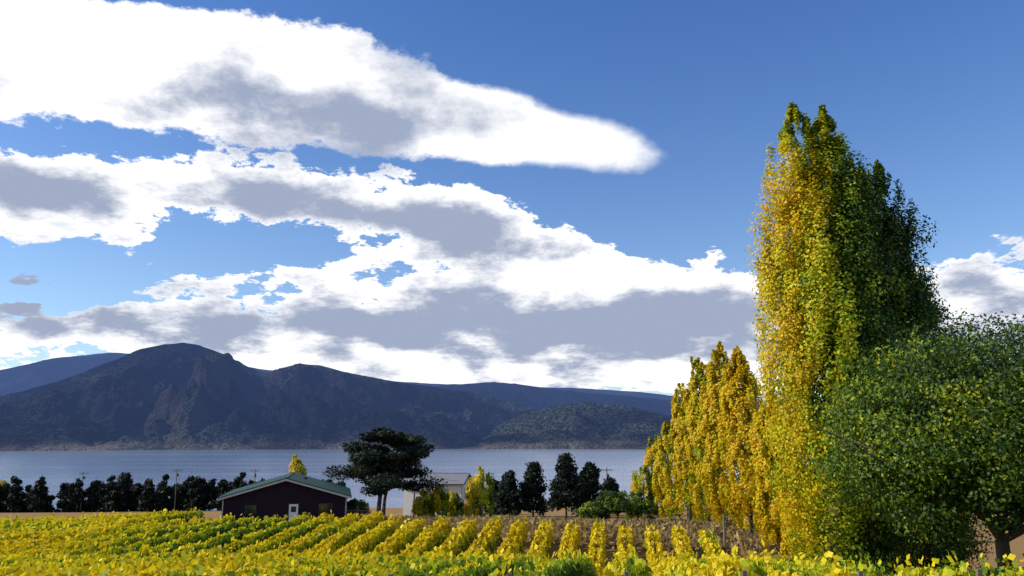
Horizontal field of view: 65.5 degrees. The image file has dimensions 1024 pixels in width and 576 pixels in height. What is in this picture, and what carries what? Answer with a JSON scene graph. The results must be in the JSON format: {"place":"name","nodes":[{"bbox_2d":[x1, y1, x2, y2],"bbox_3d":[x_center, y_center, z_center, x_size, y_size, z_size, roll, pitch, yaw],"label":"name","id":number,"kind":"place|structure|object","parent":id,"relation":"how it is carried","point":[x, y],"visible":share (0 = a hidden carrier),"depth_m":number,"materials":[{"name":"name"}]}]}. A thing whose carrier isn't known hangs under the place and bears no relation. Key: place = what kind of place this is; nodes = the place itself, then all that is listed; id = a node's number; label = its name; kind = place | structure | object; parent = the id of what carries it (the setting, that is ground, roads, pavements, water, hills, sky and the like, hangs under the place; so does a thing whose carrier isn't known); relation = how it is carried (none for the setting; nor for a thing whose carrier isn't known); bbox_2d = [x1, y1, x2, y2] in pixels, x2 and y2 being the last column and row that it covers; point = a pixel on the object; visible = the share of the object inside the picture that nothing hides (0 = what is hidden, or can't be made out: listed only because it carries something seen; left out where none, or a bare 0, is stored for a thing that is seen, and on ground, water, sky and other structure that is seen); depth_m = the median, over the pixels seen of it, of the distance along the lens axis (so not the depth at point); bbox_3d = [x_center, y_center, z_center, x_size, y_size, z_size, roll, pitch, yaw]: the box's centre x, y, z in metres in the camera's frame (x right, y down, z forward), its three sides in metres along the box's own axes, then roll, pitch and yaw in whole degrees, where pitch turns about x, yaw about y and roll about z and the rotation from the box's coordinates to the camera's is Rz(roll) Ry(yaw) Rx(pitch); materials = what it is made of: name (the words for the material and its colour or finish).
{"place":"outdoors","nodes":[
{"label":"outdoors","id":0,"kind":"place"},
{"bbox_2d":[0,343,539,450],"bbox_3d":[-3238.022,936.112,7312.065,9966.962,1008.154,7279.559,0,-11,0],"label":"mountain ridge","id":1,"kind":"structure","parent":0,"point":[182,396],"depth_m":6150.39,"materials":[{"name":"stone"}]},
{"bbox_2d":[0,353,822,411],"bbox_3d":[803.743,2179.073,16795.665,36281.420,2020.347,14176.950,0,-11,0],"label":"mountain ridge","id":2,"kind":"structure","parent":0,"point":[21,378],"depth_m":17624.17,"materials":[{"name":"blue stone"}]},
{"bbox_2d":[0,449,826,512],"bbox_3d":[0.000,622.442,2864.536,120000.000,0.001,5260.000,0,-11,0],"label":"lake water","id":3,"kind":"structure","parent":0,"point":[55,469],"depth_m":2523.63,"materials":[{"name":"blue liquid"}]},
{"bbox_2d":[0,506,1023,574],"bbox_3d":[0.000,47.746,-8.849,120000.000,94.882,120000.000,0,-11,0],"label":"terrain","id":4,"kind":"structure","parent":0,"point":[1017,546],"depth_m":86.62,"materials":[{"name":"brown soil"}]},
{"bbox_2d":[0,485,9,512],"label":"tree","id":5,"kind":"object","parent":4,"relation":"on","point":[1,497],"visible":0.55,"depth_m":212.37,"materials":[{"name":"green plant"}]},
{"bbox_2d":[0,483,11,512],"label":"tree","id":6,"kind":"object","parent":4,"relation":"on","point":[5,491],"visible":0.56,"depth_m":212.01,"materials":[{"name":"green plant"}]},
{"bbox_2d":[3,484,22,512],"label":"tree","id":7,"kind":"object","parent":4,"relation":"on","point":[12,498],"visible":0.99,"depth_m":209.23,"materials":[{"name":"green plant"}]},
{"bbox_2d":[4,476,23,512],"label":"tree","id":8,"kind":"object","parent":4,"relation":"on","point":[17,481],"visible":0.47,"depth_m":213.29,"materials":[{"name":"green plant"}]},
{"bbox_2d":[14,487,24,512],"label":"tree","id":9,"kind":"object","parent":4,"relation":"on","point":[19,504],"visible":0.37,"depth_m":212.78,"materials":[{"name":"green plant"}]},
{"bbox_2d":[17,484,31,512],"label":"tree","id":10,"kind":"object","parent":4,"relation":"on","point":[23,499],"visible":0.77,"depth_m":212.20,"materials":[{"name":"green plant"}]},
{"bbox_2d":[26,486,35,512],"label":"tree","id":11,"kind":"object","parent":4,"relation":"on","point":[31,492],"visible":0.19,"depth_m":211.49,"materials":[{"name":"green plant"}]},
{"bbox_2d":[27,480,43,512],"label":"tree","id":12,"kind":"object","parent":4,"relation":"on","point":[34,508],"visible":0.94,"depth_m":205.84,"materials":[{"name":"green plant"}]},
{"bbox_2d":[32,475,48,512],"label":"tree","id":13,"kind":"object","parent":4,"relation":"on","point":[40,491],"visible":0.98,"depth_m":206.06,"materials":[{"name":"green plant"}]},
{"bbox_2d":[39,494,55,512],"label":"tree","id":14,"kind":"object","parent":4,"relation":"on","point":[49,507],"visible":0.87,"depth_m":207.78,"materials":[{"name":"green plant"}]},
{"bbox_2d":[53,482,68,512],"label":"tree","id":15,"kind":"object","parent":4,"relation":"on","point":[63,486],"visible":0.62,"depth_m":211.78,"materials":[{"name":"green plant"}]},
{"bbox_2d":[54,490,67,512],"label":"tree","id":16,"kind":"object","parent":4,"relation":"on","point":[62,503],"visible":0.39,"depth_m":209.49,"materials":[{"name":"green plant"}]},
{"bbox_2d":[61,483,79,511],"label":"tree","id":17,"kind":"object","parent":4,"relation":"on","point":[69,505],"visible":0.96,"depth_m":207.37,"materials":[{"name":"green plant"}]},
{"bbox_2d":[68,478,84,511],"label":"tree","id":18,"kind":"object","parent":4,"relation":"on","point":[77,490],"visible":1,"depth_m":207.29,"materials":[{"name":"green plant"}]},
{"bbox_2d":[77,488,90,511],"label":"tree","id":19,"kind":"object","parent":4,"relation":"on","point":[84,491],"visible":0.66,"depth_m":209.17,"materials":[{"name":"green plant"}]},
{"bbox_2d":[79,472,88,510],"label":"utility pole","id":20,"kind":"object","parent":4,"relation":"on","point":[83,477],"visible":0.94,"depth_m":209.21,"materials":[{"name":"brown wood"}]},
{"bbox_2d":[81,480,100,511],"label":"tree","id":21,"kind":"object","parent":4,"relation":"on","point":[91,489],"visible":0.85,"depth_m":208.60,"materials":[{"name":"green plant"}]},
{"bbox_2d":[89,482,103,511],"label":"tree","id":22,"kind":"object","parent":4,"relation":"on","point":[97,502],"visible":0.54,"depth_m":208.67,"materials":[{"name":"green plant"}]},
{"bbox_2d":[95,483,107,511],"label":"tree","id":23,"kind":"object","parent":4,"relation":"on","point":[99,489],"visible":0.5,"depth_m":207.70,"materials":[{"name":"green plant"}]},
{"bbox_2d":[98,481,115,511],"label":"tree","id":24,"kind":"object","parent":4,"relation":"on","point":[101,495],"visible":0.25,"depth_m":207.36,"materials":[{"name":"green plant"}]},
{"bbox_2d":[97,475,116,506],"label":"tree","id":25,"kind":"object","parent":4,"relation":"on","point":[111,478],"visible":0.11,"depth_m":213.45,"materials":[{"name":"green plant"}]},
{"bbox_2d":[96,480,119,511],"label":"tree","id":26,"kind":"object","parent":4,"relation":"on","point":[107,497],"visible":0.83,"depth_m":204.87,"materials":[{"name":"green plant"}]},
{"bbox_2d":[107,483,120,511],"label":"tree","id":27,"kind":"object","parent":4,"relation":"on","point":[115,491],"visible":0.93,"depth_m":204.51,"materials":[{"name":"green plant"}]},
{"bbox_2d":[108,482,126,511],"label":"tree","id":28,"kind":"object","parent":4,"relation":"on","point":[113,502],"visible":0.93,"depth_m":204.49,"materials":[{"name":"green plant"}]},
{"bbox_2d":[116,473,133,511],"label":"tree","id":29,"kind":"object","parent":4,"relation":"on","point":[122,492],"visible":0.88,"depth_m":205.66,"materials":[{"name":"green plant"}]},
{"bbox_2d":[116,472,133,511],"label":"pine tree","id":30,"kind":"object","parent":4,"relation":"on","point":[130,481],"visible":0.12,"depth_m":228.56,"materials":[{"name":"green plant"}]},
{"bbox_2d":[119,487,134,511],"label":"tree","id":31,"kind":"object","parent":4,"relation":"on","point":[127,508],"visible":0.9,"depth_m":204.93,"materials":[{"name":"green plant"}]},
{"bbox_2d":[129,488,136,511],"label":"tree","id":32,"kind":"object","parent":4,"relation":"on","point":[130,500],"visible":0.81,"depth_m":205.48,"materials":[{"name":"green plant"}]},
{"bbox_2d":[129,483,141,511],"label":"tree","id":33,"kind":"object","parent":4,"relation":"on","point":[136,488],"visible":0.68,"depth_m":205.44,"materials":[{"name":"green plant"}]},
{"bbox_2d":[138,484,155,511],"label":"tree","id":34,"kind":"object","parent":4,"relation":"on","point":[147,492],"visible":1,"depth_m":199.71,"materials":[{"name":"green plant"}]},
{"bbox_2d":[137,479,159,511],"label":"tree","id":35,"kind":"object","parent":4,"relation":"on","point":[150,483],"visible":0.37,"depth_m":203.03,"materials":[{"name":"green plant"}]},
{"bbox_2d":[152,481,171,510],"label":"tree","id":36,"kind":"object","parent":4,"relation":"on","point":[162,491],"visible":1,"depth_m":202.06,"materials":[{"name":"green plant"}]},
{"bbox_2d":[155,474,170,510],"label":"tree","id":37,"kind":"object","parent":4,"relation":"on","point":[165,477],"visible":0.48,"depth_m":205.06,"materials":[{"name":"green plant"}]},
{"bbox_2d":[162,486,177,510],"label":"tree","id":38,"kind":"object","parent":4,"relation":"on","point":[172,490],"visible":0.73,"depth_m":203.48,"materials":[{"name":"green plant"}]},
{"bbox_2d":[174,470,181,510],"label":"utility pole","id":39,"kind":"object","parent":4,"relation":"on","point":[177,475],"visible":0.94,"depth_m":202.18,"materials":[{"name":"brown wood"}]},
{"bbox_2d":[168,484,188,510],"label":"tree","id":40,"kind":"object","parent":4,"relation":"on","point":[181,495],"visible":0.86,"depth_m":202.72,"materials":[{"name":"green plant"}]},
{"bbox_2d":[181,484,195,510],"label":"tree","id":41,"kind":"object","parent":4,"relation":"on","point":[186,501],"visible":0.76,"depth_m":201.47,"materials":[{"name":"green plant"}]},
{"bbox_2d":[182,475,198,510],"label":"tree","id":42,"kind":"object","parent":4,"relation":"on","point":[187,482],"visible":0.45,"depth_m":203.92,"materials":[{"name":"green plant"}]},
{"bbox_2d":[186,476,202,511],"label":"tree","id":43,"kind":"object","parent":4,"relation":"on","point":[197,489],"visible":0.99,"depth_m":201.93,"materials":[{"name":"green plant"}]},
{"bbox_2d":[193,477,208,510],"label":"tree","id":44,"kind":"object","parent":4,"relation":"on","point":[204,491],"visible":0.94,"depth_m":202.37,"materials":[{"name":"green plant"}]},
{"bbox_2d":[202,478,216,510],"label":"tree","id":45,"kind":"object","parent":4,"relation":"on","point":[210,483],"visible":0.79,"depth_m":203.10,"materials":[{"name":"green plant"}]},
{"bbox_2d":[208,482,217,510],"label":"tree","id":46,"kind":"object","parent":4,"relation":"on","point":[214,492],"visible":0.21,"depth_m":205.68,"materials":[{"name":"green plant"}]},
{"bbox_2d":[210,481,225,509],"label":"tree","id":47,"kind":"object","parent":4,"relation":"on","point":[216,487],"visible":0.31,"depth_m":203.33,"materials":[{"name":"green plant"}]},
{"bbox_2d":[208,481,229,510],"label":"tree","id":48,"kind":"object","parent":4,"relation":"on","point":[216,504],"visible":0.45,"depth_m":200.89,"materials":[{"name":"green plant"}]},
{"bbox_2d":[220,479,228,491],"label":"tree","id":49,"kind":"object","parent":4,"relation":"on","point":[225,481],"visible":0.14,"depth_m":208.18,"materials":[{"name":"green plant"}]},
{"bbox_2d":[226,481,235,490],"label":"tree","id":50,"kind":"object","parent":4,"relation":"on","point":[229,486],"visible":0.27,"depth_m":205.40,"materials":[{"name":"green plant"}]},
{"bbox_2d":[233,472,246,487],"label":"tree","id":51,"kind":"object","parent":4,"relation":"on","point":[237,482],"visible":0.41,"depth_m":201.64,"materials":[{"name":"green plant"}]},
{"bbox_2d":[239,480,247,486],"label":"tree","id":52,"kind":"object","parent":4,"relation":"on","point":[243,483],"visible":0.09,"depth_m":200.03,"materials":[{"name":"green plant"}]},
{"bbox_2d":[216,472,368,525],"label":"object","id":53,"kind":"structure","parent":4,"relation":"on","point":[291,494],"depth_m":87.28,"materials":[{"name":"brown wood"}]},
{"bbox_2d":[289,453,306,475],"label":"poplar tree","id":54,"kind":"object","parent":4,"relation":"on","point":[301,469],"visible":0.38,"depth_m":123.54,"materials":[{"name":"yellow plant"}]},
{"bbox_2d":[337,481,347,498],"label":"windbreak","id":55,"kind":"object","parent":4,"relation":"on","point":[343,483],"visible":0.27,"depth_m":160.24,"materials":[{"name":"green plant"}]},
{"bbox_2d":[346,498,370,515],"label":"willow shrub","id":56,"kind":"object","parent":4,"relation":"on","point":[353,503],"visible":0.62,"depth_m":96.08,"materials":[{"name":"green plant"}]},
{"bbox_2d":[322,427,447,514],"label":"pine tree","id":57,"kind":"object","parent":4,"relation":"on","point":[380,470],"visible":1,"depth_m":103.06,"materials":[{"name":"green plant"}]},
{"bbox_2d":[411,488,435,516],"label":"bush","id":58,"kind":"object","parent":4,"relation":"on","point":[421,503],"visible":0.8,"depth_m":107.61,"materials":[{"name":"green plant"}]},
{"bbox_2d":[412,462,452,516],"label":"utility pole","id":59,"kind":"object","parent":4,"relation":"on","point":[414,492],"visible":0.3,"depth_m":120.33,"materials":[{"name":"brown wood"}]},
{"bbox_2d":[402,473,471,514],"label":"white house","id":60,"kind":"structure","parent":4,"relation":"on","point":[458,484],"depth_m":159.40,"materials":[{"name":"white paint"}]},
{"bbox_2d":[428,484,450,516],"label":"bush","id":61,"kind":"object","parent":4,"relation":"on","point":[441,500],"visible":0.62,"depth_m":108.70,"materials":[{"name":"green plant"}]},
{"bbox_2d":[447,490,464,516],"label":"bush","id":62,"kind":"object","parent":4,"relation":"on","point":[456,504],"visible":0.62,"depth_m":111.46,"materials":[{"name":"green plant"}]},
{"bbox_2d":[461,477,485,517],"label":"poplar tree","id":63,"kind":"object","parent":4,"relation":"on","point":[473,498],"visible":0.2,"depth_m":113.46,"materials":[{"name":"yellow plant"}]},
{"bbox_2d":[464,466,494,517],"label":"poplar tree","id":64,"kind":"object","parent":4,"relation":"on","point":[477,486],"visible":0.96,"depth_m":108.84,"materials":[{"name":"yellow plant"}]},
{"bbox_2d":[482,479,501,514],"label":"pine tree","id":65,"kind":"object","parent":4,"relation":"on","point":[495,491],"visible":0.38,"depth_m":154.22,"materials":[{"name":"green plant"}]},
{"bbox_2d":[495,470,523,515],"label":"pine tree","id":66,"kind":"object","parent":4,"relation":"on","point":[509,495],"visible":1,"depth_m":144.32,"materials":[{"name":"green plant"}]},
{"bbox_2d":[0,507,1023,575],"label":"vineyard rows","id":67,"kind":"object","parent":4,"relation":"on","point":[169,543],"visible":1,"depth_m":61.82,"materials":[{"name":"yellow plant"}]},
{"bbox_2d":[517,460,547,516],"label":"pine tree","id":68,"kind":"object","parent":4,"relation":"on","point":[532,489],"visible":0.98,"depth_m":146.72,"materials":[{"name":"green plant"}]},
{"bbox_2d":[543,452,592,517],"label":"pine tree","id":69,"kind":"object","parent":4,"relation":"on","point":[565,484],"visible":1,"depth_m":140.97,"materials":[{"name":"green plant"}]},
{"bbox_2d":[327,514,850,554],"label":"grass tufts","id":70,"kind":"object","parent":4,"relation":"on","point":[739,535],"visible":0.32,"depth_m":83.84,"materials":[{"name":"green plant"}]},
{"bbox_2d":[576,461,603,507],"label":"pine tree","id":71,"kind":"object","parent":4,"relation":"on","point":[589,473],"visible":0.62,"depth_m":144.92,"materials":[{"name":"green plant"}]},
{"bbox_2d":[576,501,611,519],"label":"willow shrub","id":72,"kind":"object","parent":4,"relation":"on","point":[597,510],"visible":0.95,"depth_m":99.59,"materials":[{"name":"green plant"}]},
{"bbox_2d":[598,476,624,514],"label":"pine tree","id":73,"kind":"object","parent":4,"relation":"on","point":[609,484],"visible":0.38,"depth_m":152.54,"materials":[{"name":"green plant"}]},
{"bbox_2d":[593,489,639,518],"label":"willow shrub","id":74,"kind":"object","parent":4,"relation":"on","point":[618,502],"visible":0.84,"depth_m":103.22,"materials":[{"name":"green plant"}]},
{"bbox_2d":[622,491,657,520],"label":"willow shrub","id":75,"kind":"object","parent":4,"relation":"on","point":[647,507],"visible":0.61,"depth_m":106.94,"materials":[{"name":"green plant"}]},
{"bbox_2d":[630,464,659,519],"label":"poplar tree","id":76,"kind":"object","parent":4,"relation":"on","point":[637,482],"visible":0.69,"depth_m":135.80,"materials":[{"name":"yellow plant"}]},
{"bbox_2d":[642,435,666,515],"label":"poplar tree","id":77,"kind":"object","parent":4,"relation":"on","point":[649,460],"visible":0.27,"depth_m":155.32,"materials":[{"name":"yellow plant"}]},
{"bbox_2d":[652,420,682,520],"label":"poplar tree","id":78,"kind":"object","parent":4,"relation":"on","point":[664,483],"visible":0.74,"depth_m":131.39,"materials":[{"name":"yellow plant"}]},
{"bbox_2d":[667,383,703,521],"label":"poplar tree","id":79,"kind":"object","parent":4,"relation":"on","point":[678,425],"visible":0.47,"depth_m":110.56,"materials":[{"name":"yellow plant"}]},
{"bbox_2d":[682,356,717,522],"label":"poplar tree","id":80,"kind":"object","parent":4,"relation":"on","point":[691,395],"visible":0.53,"depth_m":101.41,"materials":[{"name":"yellow plant"}]},
{"bbox_2d":[697,341,741,525],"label":"poplar tree","id":81,"kind":"object","parent":4,"relation":"on","point":[714,467],"visible":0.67,"depth_m":92.27,"materials":[{"name":"yellow plant"}]},
{"bbox_2d":[723,514,726,552],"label":"post","id":82,"kind":"object","parent":4,"relation":"on","point":[724,540],"visible":0.64,"depth_m":69.15,"materials":[{"name":"grey wood"}]},
{"bbox_2d":[717,345,770,535],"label":"poplar tree","id":83,"kind":"object","parent":4,"relation":"on","point":[738,396],"visible":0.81,"depth_m":85.65,"materials":[{"name":"yellow plant"}]},
{"bbox_2d":[748,393,796,551],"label":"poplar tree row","id":84,"kind":"object","parent":4,"relation":"on","point":[767,521],"visible":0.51,"depth_m":74.34,"materials":[{"name":"yellow plant"}]},
{"bbox_2d":[775,461,821,559],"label":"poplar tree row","id":85,"kind":"object","parent":4,"relation":"on","point":[783,548],"visible":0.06,"depth_m":67.16,"materials":[{"name":"yellow plant"}]},
{"bbox_2d":[743,102,904,573],"bbox_3d":[16.142,2.774,41.020,7.815,26.274,7.522,0,-11,0],"label":"poplar tree","id":86,"kind":"object","parent":4,"relation":"on","point":[825,178],"visible":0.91,"depth_m":39.80,"materials":[{"name":"yellow plant"}]},
{"bbox_2d":[800,159,974,573],"bbox_3d":[19.215,4.565,42.781,8.255,23.963,8.053,0,-11,0],"label":"poplar tree","id":87,"kind":"object","parent":4,"relation":"on","point":[897,248],"visible":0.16,"depth_m":41.55,"materials":[{"name":"green plant"}]},
{"bbox_2d":[810,306,1023,567],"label":"elm tree","id":88,"kind":"object","parent":4,"relation":"on","point":[929,436],"visible":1,"depth_m":25.94,"materials":[{"name":"green plant"}]},
{"bbox_2d":[889,276,992,572],"bbox_3d":[22.727,8.081,44.295,6.495,18.241,6.092,4,-11,-21],"label":"poplar tree","id":89,"kind":"object","parent":4,"relation":"on","point":[969,543],"visible":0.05,"depth_m":42.09,"materials":[{"name":"green plant"}]},
{"bbox_2d":[0,0,1023,401],"label":"sky","id":90,"kind":"structure","parent":0,"point":[538,193],"materials":[{"name":"blue"}]},
{"bbox_2d":[460,402,750,448],"bbox_3d":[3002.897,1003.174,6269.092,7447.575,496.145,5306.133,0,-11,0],"label":"shore hill","id":91,"kind":"structure","parent":0,"point":[587,425],"depth_m":6483.57,"materials":[{"name":"stone"}]},
{"bbox_2d":[436,382,816,421],"bbox_3d":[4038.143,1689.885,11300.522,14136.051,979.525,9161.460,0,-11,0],"label":"mountain ridge","id":92,"kind":"structure","parent":0,"point":[535,397],"depth_m":12504.05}
]}

